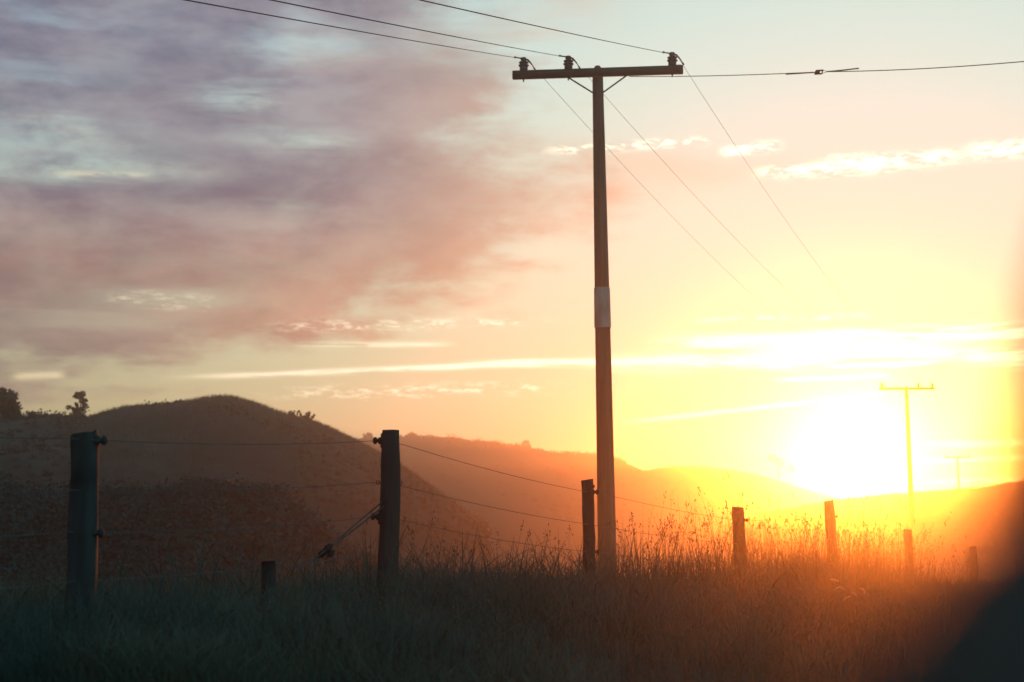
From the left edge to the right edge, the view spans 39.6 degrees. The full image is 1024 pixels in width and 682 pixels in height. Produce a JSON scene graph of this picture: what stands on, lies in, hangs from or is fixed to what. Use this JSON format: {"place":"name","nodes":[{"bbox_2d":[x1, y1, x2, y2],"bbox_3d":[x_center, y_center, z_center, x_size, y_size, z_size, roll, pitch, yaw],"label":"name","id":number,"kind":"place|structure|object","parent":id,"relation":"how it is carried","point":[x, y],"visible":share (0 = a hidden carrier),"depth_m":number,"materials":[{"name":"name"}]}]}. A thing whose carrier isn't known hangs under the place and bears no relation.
{"place":"outdoors","nodes":[
{"label":"outdoors","id":0,"kind":"place"},
{"bbox_2d":[0,418,82,490],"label":"hill","id":1,"kind":"structure","parent":0,"point":[22,471],"depth_m":86.98,"materials":[{"name":"black plant"}]},
{"bbox_2d":[0,386,22,419],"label":"tree","id":2,"kind":"object","parent":1,"relation":"on","point":[9,406],"visible":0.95,"depth_m":103.40,"materials":[{"name":"green plant"}]},
{"bbox_2d":[0,408,93,487],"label":"scrub","id":3,"kind":"object","parent":1,"relation":"on","point":[75,417],"visible":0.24,"depth_m":93.33,"materials":[{"name":"plant"}]},
{"bbox_2d":[66,391,89,415],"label":"tree","id":4,"kind":"object","parent":1,"relation":"on","point":[79,396],"visible":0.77,"depth_m":108.86,"materials":[{"name":"green plant"}]},
{"bbox_2d":[0,489,358,595],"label":"hill","id":5,"kind":"structure","parent":0,"point":[177,550],"depth_m":44.74,"materials":[{"name":"plant"}]},
{"bbox_2d":[0,468,377,605],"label":"scrub","id":6,"kind":"object","parent":5,"relation":"on","point":[150,512],"visible":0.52,"depth_m":46.31,"materials":[{"name":"plant"}]},
{"bbox_2d":[61,393,492,577],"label":"hill","id":7,"kind":"structure","parent":0,"point":[249,451],"depth_m":84.13,"materials":[{"name":"brown plant"}]},
{"bbox_2d":[297,411,315,420],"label":"shrub","id":8,"kind":"object","parent":7,"relation":"on","point":[308,414],"visible":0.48,"depth_m":99.54,"materials":[{"name":"green plant"}]},
{"bbox_2d":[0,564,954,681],"bbox_3d":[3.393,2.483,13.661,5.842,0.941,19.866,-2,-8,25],"label":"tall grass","id":9,"kind":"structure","parent":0,"point":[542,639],"depth_m":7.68,"materials":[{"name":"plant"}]},
{"bbox_2d":[0,547,955,681],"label":"ground","id":10,"kind":"structure","parent":0,"point":[665,634],"depth_m":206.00,"materials":[{"name":"plant"}]},
{"bbox_2d":[0,430,976,636],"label":"wire fence","id":11,"kind":"object","parent":10,"relation":"on","point":[84,533],"visible":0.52,"depth_m":8.74,"materials":[{"name":"brown wood"}]},
{"bbox_2d":[0,472,978,631],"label":"tall grass","id":12,"kind":"structure","parent":10,"relation":"on","point":[812,550],"depth_m":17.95,"materials":[{"name":"brown plant"}]},
{"bbox_2d":[512,51,684,573],"bbox_3d":[1.435,-0.042,24.157,2.974,9.944,0.413,0,-7,6],"label":"utility pole","id":13,"kind":"object","parent":10,"relation":"on","point":[604,426],"visible":0.99,"depth_m":24.21,"materials":[{"name":"brown wood"}]},
{"bbox_2d":[184,0,929,453],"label":"power line","id":14,"kind":"object","parent":13,"relation":"attached to","point":[434,44],"visible":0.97,"depth_m":14.95,"materials":[{"name":"black metal"}]},
{"bbox_2d":[270,0,951,455],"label":"power line","id":15,"kind":"object","parent":13,"relation":"attached to","point":[484,42],"visible":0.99,"depth_m":15.44,"materials":[{"name":"black metal"}]},
{"bbox_2d":[420,0,961,455],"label":"power line","id":16,"kind":"object","parent":13,"relation":"attached to","point":[631,46],"visible":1,"depth_m":17.69,"materials":[{"name":"black metal"}]},
{"bbox_2d":[629,61,1023,76],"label":"service line","id":17,"kind":"object","parent":13,"relation":"attached to","point":[816,72],"visible":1,"depth_m":21.02,"materials":[{"name":"black plastic"}]},
{"bbox_2d":[879,382,935,571],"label":"utility pole","id":18,"kind":"object","parent":10,"relation":"on","point":[910,483],"visible":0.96,"depth_m":75.79,"materials":[{"name":"brown wood"}]},
{"bbox_2d":[945,455,970,488],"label":"utility pole","id":19,"kind":"object","parent":10,"relation":"on","point":[957,457],"visible":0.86,"depth_m":167.42,"materials":[{"name":"brown wood"}]},
{"bbox_2d":[0,0,1023,498],"label":"sky","id":20,"kind":"structure","parent":0,"point":[360,232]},
{"bbox_2d":[359,436,720,576],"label":"hill","id":21,"kind":"structure","parent":0,"point":[480,486],"depth_m":271.34,"materials":[{"name":"orange plant"}]},
{"bbox_2d":[363,432,372,437],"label":"bush","id":22,"kind":"object","parent":21,"relation":"on","point":[368,435],"visible":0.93,"depth_m":328.14,"materials":[{"name":"green plant"}]},
{"bbox_2d":[352,432,723,551],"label":"scrub","id":23,"kind":"object","parent":21,"relation":"on","point":[700,498],"visible":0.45,"depth_m":293.71,"materials":[{"name":"plant"}]},
{"bbox_2d":[645,467,843,553],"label":"hill","id":24,"kind":"structure","parent":0,"point":[712,478],"depth_m":350.26,"materials":[{"name":"plant"}]},
{"bbox_2d":[645,464,845,520],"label":"scrub","id":25,"kind":"object","parent":24,"relation":"on","point":[779,485],"visible":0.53,"depth_m":370.21,"materials":[{"name":"plant"}]},
{"bbox_2d":[766,453,793,480],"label":"tree","id":26,"kind":"object","parent":24,"relation":"on","point":[775,459],"visible":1,"depth_m":381.46,"materials":[{"name":"green plant"}]},
{"bbox_2d":[724,484,993,581],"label":"hill","id":27,"kind":"structure","parent":0,"point":[929,521],"depth_m":135.34,"materials":[{"name":"plant"}]},
{"bbox_2d":[722,485,992,560],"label":"scrub","id":28,"kind":"object","parent":27,"relation":"on","point":[846,499],"visible":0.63,"depth_m":147.72,"materials":[{"name":"plant"}]},
{"bbox_2d":[869,338,1023,681],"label":"vehicle window frame","id":29,"kind":"object","parent":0,"point":[969,627],"visible":1,"depth_m":0.22,"materials":[{"name":"black"}]}
]}

